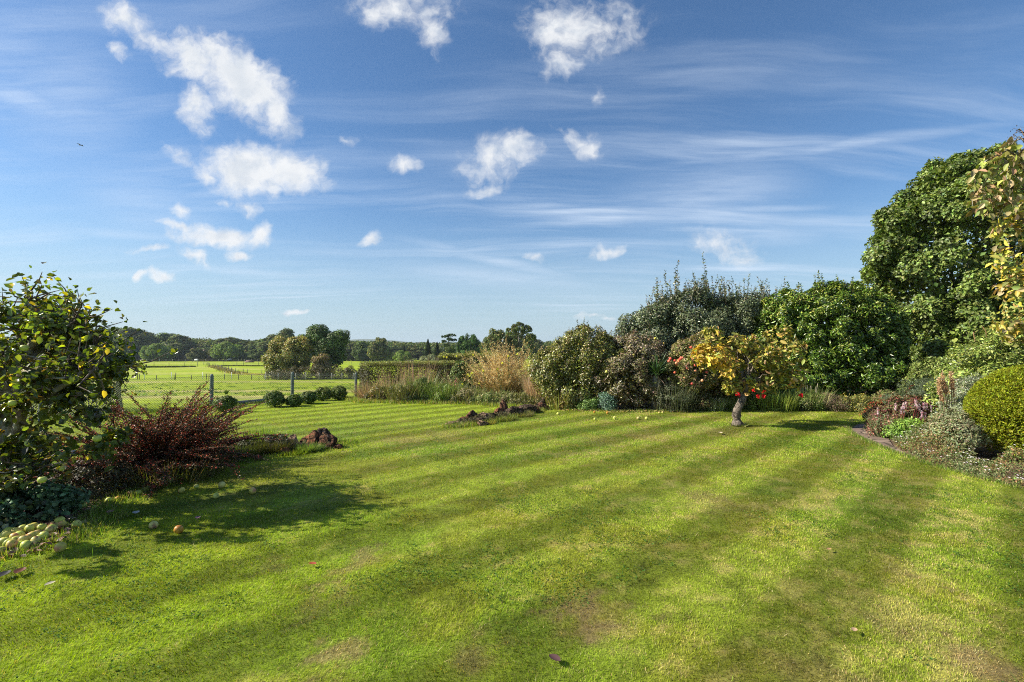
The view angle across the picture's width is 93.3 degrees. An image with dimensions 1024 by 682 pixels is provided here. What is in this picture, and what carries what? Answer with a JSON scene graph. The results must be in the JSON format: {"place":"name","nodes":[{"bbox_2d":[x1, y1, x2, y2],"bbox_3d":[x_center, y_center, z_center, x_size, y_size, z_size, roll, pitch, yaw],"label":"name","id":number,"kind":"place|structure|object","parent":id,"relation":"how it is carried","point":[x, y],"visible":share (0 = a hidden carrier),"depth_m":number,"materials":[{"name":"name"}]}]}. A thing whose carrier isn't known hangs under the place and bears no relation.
{"place":"outdoors","nodes":[
{"label":"outdoors","id":0,"kind":"place"},
{"bbox_2d":[396,356,438,382],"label":"dried grass","id":1,"kind":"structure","parent":0,"point":[418,366],"depth_m":22.00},
{"bbox_2d":[26,356,912,422],"bbox_3d":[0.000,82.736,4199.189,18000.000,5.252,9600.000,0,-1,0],"label":"field","id":2,"kind":"structure","parent":0,"point":[200,368],"depth_m":69.46,"materials":[{"name":"plant"}]},
{"bbox_2d":[27,366,129,416],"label":"clipped hedge","id":3,"kind":"object","parent":2,"relation":"on","point":[110,400],"visible":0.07,"depth_m":16.61,"materials":[{"name":"green plant"}]},
{"bbox_2d":[112,327,155,360],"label":"broadleaf tree","id":4,"kind":"object","parent":2,"relation":"on","point":[140,339],"visible":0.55,"depth_m":286.36,"materials":[{"name":"green plant"}]},
{"bbox_2d":[138,343,176,360],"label":"broadleaf tree","id":5,"kind":"object","parent":2,"relation":"on","point":[151,350],"visible":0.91,"depth_m":267.32,"materials":[{"name":"green plant"}]},
{"bbox_2d":[150,332,177,360],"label":"broadleaf tree","id":6,"kind":"object","parent":2,"relation":"on","point":[162,337],"visible":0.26,"depth_m":295.61,"materials":[{"name":"green plant"}]},
{"bbox_2d":[165,343,190,360],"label":"broadleaf tree","id":7,"kind":"object","parent":2,"relation":"on","point":[180,347],"visible":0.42,"depth_m":284.60,"materials":[{"name":"green plant"}]},
{"bbox_2d":[161,334,195,360],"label":"broadleaf tree","id":8,"kind":"object","parent":2,"relation":"on","point":[179,339],"visible":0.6,"depth_m":291.75,"materials":[{"name":"green plant"}]},
{"bbox_2d":[26,372,356,419],"bbox_3d":[-13.449,1.935,14.896,0.468,1.701,20.770,-1,-1,36],"label":"chain link fence","id":9,"kind":"object","parent":2,"relation":"on","point":[245,382],"visible":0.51,"depth_m":18.38,"materials":[{"name":"metal"}]},
{"bbox_2d":[186,348,208,360],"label":"broadleaf tree","id":10,"kind":"object","parent":2,"relation":"on","point":[198,354],"visible":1,"depth_m":269.79,"materials":[{"name":"green plant"}]},
{"bbox_2d":[210,341,244,360],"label":"broadleaf tree","id":11,"kind":"object","parent":2,"relation":"on","point":[227,350],"visible":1,"depth_m":271.82,"materials":[{"name":"green plant"}]},
{"bbox_2d":[210,337,245,360],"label":"broadleaf tree","id":12,"kind":"object","parent":2,"relation":"on","point":[234,340],"visible":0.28,"depth_m":289.88,"materials":[{"name":"green plant"}]},
{"bbox_2d":[129,372,365,379],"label":"paddock fence","id":13,"kind":"object","parent":2,"relation":"on","point":[175,374],"visible":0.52,"depth_m":78.90,"materials":[{"name":"paint"}]},
{"bbox_2d":[247,348,266,360],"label":"broadleaf tree","id":14,"kind":"object","parent":2,"relation":"on","point":[256,354],"visible":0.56,"depth_m":270.46,"materials":[{"name":"green plant"}]},
{"bbox_2d":[135,352,396,360],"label":"undergrowth","id":15,"kind":"object","parent":2,"relation":"on","point":[348,359],"visible":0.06,"depth_m":286.44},
{"bbox_2d":[256,333,277,353],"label":"broadleaf tree","id":16,"kind":"object","parent":2,"relation":"on","point":[263,344],"visible":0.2,"depth_m":271.44,"materials":[{"name":"green plant"}]},
{"bbox_2d":[86,365,483,395],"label":"rough grass","id":17,"kind":"structure","parent":2,"relation":"on","point":[220,369],"depth_m":48.89,"materials":[{"name":"plant"}]},
{"bbox_2d":[276,327,294,339],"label":"broadleaf tree","id":18,"kind":"object","parent":2,"relation":"on","point":[286,333],"visible":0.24,"depth_m":228.10,"materials":[{"name":"green plant"}]},
{"bbox_2d":[260,335,313,378],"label":"field maple tree","id":19,"kind":"object","parent":2,"relation":"on","point":[281,353],"visible":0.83,"depth_m":82.64,"materials":[{"name":"green plant"}]},
{"bbox_2d":[0,335,590,358],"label":"woodland","id":20,"kind":"object","parent":2,"relation":"on","point":[421,344],"visible":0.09,"depth_m":327.89,"materials":[{"name":"plant"}]},
{"bbox_2d":[263,362,372,379],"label":"bramble thicket","id":21,"kind":"object","parent":2,"relation":"on","point":[320,369],"visible":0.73,"depth_m":79.39,"materials":[{"name":"green plant"}]},
{"bbox_2d":[310,353,334,378],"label":"hawthorn bush","id":22,"kind":"object","parent":2,"relation":"on","point":[323,359],"visible":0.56,"depth_m":81.35,"materials":[{"name":"green plant"}]},
{"bbox_2d":[304,324,350,367],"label":"broadleaf tree","id":23,"kind":"object","parent":2,"relation":"on","point":[322,337],"visible":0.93,"depth_m":85.61,"materials":[{"name":"green plant"}]},
{"bbox_2d":[351,341,368,360],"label":"broadleaf tree","id":24,"kind":"object","parent":2,"relation":"on","point":[359,351],"visible":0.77,"depth_m":276.26,"materials":[{"name":"green plant"}]},
{"bbox_2d":[367,337,392,360],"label":"broadleaf tree","id":25,"kind":"object","parent":2,"relation":"on","point":[376,346],"visible":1,"depth_m":237.90,"materials":[{"name":"green plant"}]},
{"bbox_2d":[392,350,411,360],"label":"broadleaf tree","id":26,"kind":"object","parent":2,"relation":"on","point":[400,355],"visible":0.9,"depth_m":197.59,"materials":[{"name":"green plant"}]},
{"bbox_2d":[407,347,424,359],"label":"broadleaf tree","id":27,"kind":"object","parent":2,"relation":"on","point":[417,353],"visible":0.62,"depth_m":315.83,"materials":[{"name":"green plant"}]},
{"bbox_2d":[441,333,456,346],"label":"pine tree","id":28,"kind":"object","parent":2,"relation":"on","point":[449,336],"visible":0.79,"depth_m":149.66,"materials":[{"name":"green plant"}]},
{"bbox_2d":[456,333,480,363],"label":"broadleaf tree","id":29,"kind":"object","parent":2,"relation":"on","point":[466,343],"visible":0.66,"depth_m":148.70,"materials":[{"name":"green plant"}]},
{"bbox_2d":[479,328,510,365],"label":"oak tree","id":30,"kind":"object","parent":2,"relation":"on","point":[495,336],"visible":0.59,"depth_m":118.87,"materials":[{"name":"green plant"}]},
{"bbox_2d":[502,331,527,369],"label":"oak tree","id":31,"kind":"object","parent":2,"relation":"on","point":[525,350],"visible":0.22,"depth_m":123.84,"materials":[{"name":"green plant"}]},
{"bbox_2d":[503,322,536,363],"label":"oak tree","id":32,"kind":"object","parent":2,"relation":"on","point":[516,329],"visible":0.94,"depth_m":119.84,"materials":[{"name":"green plant"}]},
{"bbox_2d":[524,338,544,358],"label":"broadleaf tree","id":33,"kind":"object","parent":2,"relation":"on","point":[536,344],"visible":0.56,"depth_m":226.76,"materials":[{"name":"green plant"}]},
{"bbox_2d":[453,336,546,394],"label":"golden oat grass","id":34,"kind":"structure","parent":0,"point":[492,380],"depth_m":20.57,"materials":[{"name":"plant"}]},
{"bbox_2d":[0,399,1023,681],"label":"lawn","id":35,"kind":"structure","parent":0,"point":[792,649],"depth_m":3.68,"materials":[{"name":"plant"}]},
{"bbox_2d":[285,394,302,406],"bbox_3d":[-8.115,2.225,18.019,0.628,0.523,0.640,0,-1,0],"label":"box ball","id":36,"kind":"object","parent":35,"relation":"on","point":[291,400],"visible":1,"depth_m":17.88,"materials":[{"name":"green plant"}]},
{"bbox_2d":[292,441,325,452],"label":"plant tuft","id":37,"kind":"object","parent":35,"relation":"on","point":[313,446],"visible":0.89,"depth_m":7.82,"materials":[{"name":"green plant"}]},
{"bbox_2d":[0,433,1023,681],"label":"clover","id":38,"kind":"object","parent":35,"relation":"on","point":[484,549],"visible":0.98,"depth_m":3.91,"materials":[{"name":"green plant"}]},
{"bbox_2d":[0,386,1023,555],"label":"flower bed","id":39,"kind":"object","parent":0,"point":[983,452],"visible":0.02,"depth_m":7.40,"materials":[{"name":"soil"}]},
{"bbox_2d":[0,477,90,526],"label":"geranium clump","id":40,"kind":"object","parent":39,"relation":"on","point":[52,499],"visible":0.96,"depth_m":4.67,"materials":[{"name":"green plant"}]},
{"bbox_2d":[0,507,91,557],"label":"leaf litter","id":41,"kind":"object","parent":39,"relation":"on","point":[67,517],"visible":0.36,"depth_m":4.26,"materials":[{"name":"plant"}]},
{"bbox_2d":[0,262,178,504],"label":"apple tree","id":42,"kind":"object","parent":39,"relation":"on","point":[62,381],"visible":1,"depth_m":4.75,"materials":[{"name":"green plant"}]},
{"bbox_2d":[48,457,140,503],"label":"undergrowth clump","id":43,"kind":"object","parent":39,"relation":"on","point":[77,471],"visible":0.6,"depth_m":5.48,"materials":[{"name":"green plant"}]},
{"bbox_2d":[73,444,238,491],"bbox_3d":[-4.575,1.575,6.256,1.867,0.384,1.889,-1,-1,38],"label":"rough tuft","id":44,"kind":"object","parent":39,"relation":"on","point":[204,469],"visible":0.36,"depth_m":5.97,"materials":[{"name":"green plant"}]},
{"bbox_2d":[26,381,288,497],"bbox_3d":[-4.885,1.372,6.571,3.132,1.552,3.346,0,-1,0],"label":"cotoneaster shrub","id":45,"kind":"object","parent":39,"relation":"on","point":[185,438],"visible":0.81,"depth_m":6.28,"materials":[{"name":"red plant"}]},
{"bbox_2d":[212,390,238,411],"bbox_3d":[-9.763,2.036,16.438,0.778,0.843,0.756,0,-1,0],"label":"box ball","id":46,"kind":"object","parent":39,"relation":"on","point":[228,402],"visible":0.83,"depth_m":16.31,"materials":[{"name":"green plant"}]},
{"bbox_2d":[219,440,270,458],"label":"plant tuft","id":47,"kind":"object","parent":39,"relation":"on","point":[256,450],"visible":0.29,"depth_m":7.45,"materials":[{"name":"green plant"}]},
{"bbox_2d":[235,424,291,443],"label":"plant tuft","id":48,"kind":"object","parent":39,"relation":"on","point":[263,432],"visible":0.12,"depth_m":8.23,"materials":[{"name":"green plant"}]},
{"bbox_2d":[247,436,297,455],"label":"plant tuft","id":49,"kind":"object","parent":39,"relation":"on","point":[275,449],"visible":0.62,"depth_m":7.62,"materials":[{"name":"green plant"}]},
{"bbox_2d":[263,390,285,406],"bbox_3d":[-8.752,2.148,17.820,0.785,0.669,0.751,-1,-1,34],"label":"box ball","id":50,"kind":"object","parent":39,"relation":"on","point":[275,398],"visible":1,"depth_m":17.65,"materials":[{"name":"green plant"}]},
{"bbox_2d":[301,390,316,403],"bbox_3d":[-7.970,2.219,18.918,0.676,0.569,0.677,0,-1,0],"label":"box ball","id":51,"kind":"object","parent":39,"relation":"on","point":[309,397],"visible":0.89,"depth_m":18.77,"materials":[{"name":"green plant"}]},
{"bbox_2d":[300,430,321,445],"bbox_3d":[-3.415,1.716,8.232,0.424,0.404,0.393,0,-1,0],"label":"rock","id":52,"kind":"object","parent":39,"relation":"on","point":[314,435],"visible":0.46,"depth_m":8.15,"materials":[{"name":"stone"}]},
{"bbox_2d":[315,386,331,400],"bbox_3d":[-7.861,2.207,20.094,0.715,0.649,0.775,0,-1,0],"label":"box ball","id":53,"kind":"object","parent":39,"relation":"on","point":[323,394],"visible":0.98,"depth_m":19.89,"materials":[{"name":"green plant"}]},
{"bbox_2d":[318,432,337,448],"bbox_3d":[-3.126,1.740,8.170,0.357,0.387,0.256,0,-1,0],"label":"rock","id":54,"kind":"object","parent":39,"relation":"on","point":[328,440],"visible":0.55,"depth_m":8.10,"materials":[{"name":"stone"}]},
{"bbox_2d":[331,385,347,399],"bbox_3d":[-7.417,2.230,20.655,0.827,0.689,0.828,0,-1,0],"label":"box ball","id":55,"kind":"object","parent":39,"relation":"on","point":[337,391],"visible":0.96,"depth_m":20.49,"materials":[{"name":"green plant"}]},
{"bbox_2d":[350,378,388,398],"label":"dried grass","id":56,"kind":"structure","parent":39,"relation":"on","point":[359,392],"depth_m":20.99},
{"bbox_2d":[363,381,393,400],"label":"perennial clump","id":57,"kind":"object","parent":39,"relation":"on","point":[375,392],"visible":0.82,"depth_m":19.60,"materials":[{"name":"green plant"}]},
{"bbox_2d":[378,375,421,402],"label":"perennial clump","id":58,"kind":"object","parent":39,"relation":"on","point":[399,392],"visible":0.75,"depth_m":19.25,"materials":[{"name":"green plant"}]},
{"bbox_2d":[359,360,455,389],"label":"clipped hedge","id":59,"kind":"object","parent":39,"relation":"on","point":[378,365],"visible":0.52,"depth_m":24.49,"materials":[{"name":"green plant"}]},
{"bbox_2d":[394,368,444,400],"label":"perennial clump","id":60,"kind":"object","parent":39,"relation":"on","point":[420,385],"visible":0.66,"depth_m":19.52,"materials":[{"name":"green plant"}]},
{"bbox_2d":[421,378,469,401],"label":"perennial clump","id":61,"kind":"object","parent":39,"relation":"on","point":[441,391],"visible":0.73,"depth_m":19.19,"materials":[{"name":"green plant"}]},
{"bbox_2d":[447,360,473,387],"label":"perennial clump","id":62,"kind":"object","parent":39,"relation":"on","point":[455,368],"visible":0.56,"depth_m":20.78,"materials":[{"name":"green plant"}]},
{"bbox_2d":[447,383,487,403],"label":"perennial clump","id":63,"kind":"object","parent":39,"relation":"on","point":[463,394],"visible":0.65,"depth_m":18.95,"materials":[{"name":"green plant"}]},
{"bbox_2d":[435,350,500,389],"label":"clipped hedge","id":64,"kind":"object","parent":39,"relation":"on","point":[453,357],"visible":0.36,"depth_m":28.02,"materials":[{"name":"green plant"}]},
{"bbox_2d":[469,386,513,403],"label":"perennial clump","id":65,"kind":"object","parent":39,"relation":"on","point":[488,397],"visible":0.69,"depth_m":18.62,"materials":[{"name":"green plant"}]},
{"bbox_2d":[462,401,548,423],"bbox_3d":[-0.013,1.828,12.130,0.591,0.309,3.878,-1,-1,33],"label":"moss mat","id":66,"kind":"object","parent":39,"relation":"on","point":[473,419],"visible":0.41,"depth_m":11.14,"materials":[{"name":"green plant"}]},
{"bbox_2d":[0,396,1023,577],"bbox_3d":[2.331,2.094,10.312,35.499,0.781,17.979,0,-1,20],"label":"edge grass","id":67,"kind":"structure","parent":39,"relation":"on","point":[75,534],"depth_m":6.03,"materials":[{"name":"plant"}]},
{"bbox_2d":[496,390,541,404],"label":"perennial clump","id":68,"kind":"object","parent":39,"relation":"on","point":[515,398],"visible":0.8,"depth_m":18.43,"materials":[{"name":"green plant"}]},
{"bbox_2d":[541,389,581,409],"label":"perennial clump","id":69,"kind":"object","parent":39,"relation":"on","point":[566,403],"visible":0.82,"depth_m":13.39,"materials":[{"name":"green plant"}]},
{"bbox_2d":[527,317,644,405],"bbox_3d":[2.264,0.635,14.367,3.694,2.706,2.323,0,-1,0],"label":"quince bush","id":70,"kind":"object","parent":39,"relation":"on","point":[559,361],"visible":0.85,"depth_m":13.79,"materials":[{"name":"green plant"}]},
{"bbox_2d":[575,395,603,410],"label":"euphorbia clump","id":71,"kind":"object","parent":39,"relation":"on","point":[583,404],"visible":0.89,"depth_m":13.15,"materials":[{"name":"green plant"}]},
{"bbox_2d":[597,392,618,410],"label":"euphorbia clump","id":72,"kind":"object","parent":39,"relation":"on","point":[606,399],"visible":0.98,"depth_m":13.08,"materials":[{"name":"green plant"}]},
{"bbox_2d":[589,327,681,409],"bbox_3d":[3.640,0.761,14.072,2.845,2.466,2.292,0,-1,0],"label":"apple bush","id":73,"kind":"object","parent":39,"relation":"on","point":[641,390],"visible":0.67,"depth_m":13.40,"materials":[{"name":"green plant"}]},
{"bbox_2d":[641,353,675,409],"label":"yucca","id":74,"kind":"object","parent":39,"relation":"on","point":[656,369],"visible":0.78,"depth_m":13.26,"materials":[{"name":"green plant"}]},
{"bbox_2d":[642,373,704,412],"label":"lavender bush","id":75,"kind":"object","parent":39,"relation":"on","point":[682,397],"visible":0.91,"depth_m":12.96,"materials":[{"name":"green plant"}]},
{"bbox_2d":[676,389,718,411],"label":"perennial clump","id":76,"kind":"object","parent":39,"relation":"on","point":[706,395],"visible":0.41,"depth_m":13.04,"materials":[{"name":"green plant"}]},
{"bbox_2d":[613,252,791,373],"bbox_3d":[6.510,-0.488,16.481,6.307,4.984,3.503,0,-1,0],"label":"oleaster shrub","id":77,"kind":"object","parent":39,"relation":"on","point":[669,323],"visible":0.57,"depth_m":15.80,"materials":[{"name":"green plant"}]},
{"bbox_2d":[664,332,763,408],"bbox_3d":[5.649,0.841,13.560,3.052,2.213,1.786,0,-1,0],"label":"crab apple bush","id":78,"kind":"object","parent":39,"relation":"on","point":[687,372],"visible":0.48,"depth_m":13.13,"materials":[{"name":"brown plant"}]},
{"bbox_2d":[700,396,728,411],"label":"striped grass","id":79,"kind":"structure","parent":39,"relation":"on","point":[719,406],"depth_m":13.01,"materials":[{"name":"green plant"}]},
{"bbox_2d":[715,393,746,410],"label":"perennial clump","id":80,"kind":"object","parent":39,"relation":"on","point":[731,404],"visible":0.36,"depth_m":13.17,"materials":[{"name":"green plant"}]},
{"bbox_2d":[684,375,808,405],"bbox_3d":[6.598,1.387,13.649,4.144,1.255,1.940,0,-1,0],"label":"dahlia bed","id":81,"kind":"object","parent":39,"relation":"on","point":[786,390],"visible":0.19,"depth_m":13.74,"materials":[{"name":"red plant"}]},
{"bbox_2d":[687,324,810,426],"bbox_3d":[5.191,0.765,10.579,2.832,2.280,1.754,0,-1,0],"label":"medlar tree","id":82,"kind":"object","parent":39,"relation":"on","point":[726,361],"visible":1,"depth_m":10.43,"materials":[{"name":"yellow plant"}]},
{"bbox_2d":[745,390,807,411],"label":"daylily clump","id":83,"kind":"object","parent":39,"relation":"on","point":[774,402],"visible":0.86,"depth_m":13.15,"materials":[{"name":"green plant"}]},
{"bbox_2d":[782,385,835,410],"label":"daylily clump","id":84,"kind":"object","parent":39,"relation":"on","point":[809,402],"visible":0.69,"depth_m":13.07,"materials":[{"name":"green plant"}]},
{"bbox_2d":[752,270,913,404],"bbox_3d":[10.140,-0.094,15.238,4.996,4.316,3.396,0,-1,0],"label":"laurel hedge","id":85,"kind":"object","parent":39,"relation":"on","point":[852,350],"visible":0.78,"depth_m":14.36,"materials":[{"name":"green plant"}]},
{"bbox_2d":[812,392,853,411],"bbox_3d":[8.724,1.666,13.325,1.186,0.549,1.064,-1,-1,37],"label":"heather mound","id":86,"kind":"object","parent":39,"relation":"on","point":[832,400],"visible":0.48,"depth_m":13.03,"materials":[{"name":"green plant"}]},
{"bbox_2d":[831,392,877,412],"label":"perennial clump","id":87,"kind":"object","parent":39,"relation":"on","point":[860,399],"visible":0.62,"depth_m":12.96,"materials":[{"name":"green plant"}]},
{"bbox_2d":[863,411,903,436],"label":"grassy clump","id":88,"kind":"object","parent":39,"relation":"on","point":[875,428],"visible":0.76,"depth_m":9.22,"materials":[{"name":"green plant"}]},
{"bbox_2d":[866,389,909,407],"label":"perennial clump","id":89,"kind":"object","parent":39,"relation":"on","point":[876,396],"visible":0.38,"depth_m":12.82,"materials":[{"name":"green plant"}]},
{"bbox_2d":[862,394,939,425],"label":"persicaria clump","id":90,"kind":"object","parent":39,"relation":"on","point":[917,406],"visible":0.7,"depth_m":9.71,"materials":[{"name":"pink plant"}]},
{"bbox_2d":[879,416,927,442],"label":"geranium clump","id":91,"kind":"object","parent":39,"relation":"on","point":[893,430],"visible":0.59,"depth_m":8.96,"materials":[{"name":"green plant"}]},
{"bbox_2d":[879,371,941,419],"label":"rosemary bush","id":92,"kind":"object","parent":39,"relation":"on","point":[921,383],"visible":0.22,"depth_m":11.06,"materials":[{"name":"green plant"}]},
{"bbox_2d":[859,140,1023,362],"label":"sycamore tree","id":93,"kind":"object","parent":39,"relation":"on","point":[930,201],"visible":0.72,"depth_m":16.18,"materials":[{"name":"green plant"}]},
{"bbox_2d":[936,370,956,412],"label":"dried flower spikes","id":94,"kind":"object","parent":39,"relation":"on","point":[943,385],"visible":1,"depth_m":8.28,"materials":[{"name":"beige plant"}]},
{"bbox_2d":[889,343,1010,398],"bbox_3d":[12.722,1.028,13.722,3.891,1.951,2.148,0,-1,0],"label":"evergreen shrub","id":95,"kind":"object","parent":39,"relation":"on","point":[921,369],"visible":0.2,"depth_m":13.66,"materials":[{"name":"green plant"}]},
{"bbox_2d":[921,408,992,455],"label":"phlomis shrub","id":96,"kind":"object","parent":39,"relation":"on","point":[959,427],"visible":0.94,"depth_m":7.50,"materials":[{"name":"green plant"}]},
{"bbox_2d":[892,417,1023,485],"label":"daisy ground cover","id":97,"kind":"object","parent":39,"relation":"on","point":[905,444],"visible":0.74,"depth_m":6.97,"materials":[{"name":"green plant"}]},
{"bbox_2d":[928,372,999,421],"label":"silver leaved shrub","id":98,"kind":"object","parent":39,"relation":"on","point":[965,384],"visible":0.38,"depth_m":8.52,"materials":[{"name":"green plant"}]},
{"bbox_2d":[923,317,1023,413],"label":"viburnum shrub","id":99,"kind":"object","parent":39,"relation":"on","point":[973,358],"visible":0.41,"depth_m":9.41,"materials":[{"name":"green plant"}]},
{"bbox_2d":[973,303,1023,355],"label":"rambling rose","id":100,"kind":"object","parent":99,"relation":"attached to","point":[1003,317],"visible":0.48,"depth_m":9.96,"materials":[{"name":"yellow plant"}]},
{"bbox_2d":[962,364,1023,455],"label":"golden dome shrub","id":101,"kind":"object","parent":39,"relation":"on","point":[990,398],"visible":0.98,"depth_m":7.29,"materials":[{"name":"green plant"}]},
{"bbox_2d":[963,125,1023,346],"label":"cherry tree","id":102,"kind":"object","parent":39,"relation":"on","point":[1007,183],"visible":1,"depth_m":8.37,"materials":[{"name":"yellow plant"}]},
{"bbox_2d":[0,0,1023,346],"label":"sky","id":103,"kind":"structure","parent":0,"point":[415,171],"materials":[{"name":"blue"}]},
{"bbox_2d":[519,374,560,403],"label":"dried grass","id":104,"kind":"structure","parent":0,"point":[529,388],"depth_m":19.04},
{"bbox_2d":[731,304,809,372],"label":"privet hedge","id":105,"kind":"object","parent":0,"point":[801,337],"visible":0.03,"depth_m":15.63,"materials":[{"name":"green plant"}]},
{"bbox_2d":[849,423,918,459],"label":"path","id":106,"kind":"structure","parent":0,"point":[859,428],"depth_m":9.16,"materials":[{"name":"stone"}]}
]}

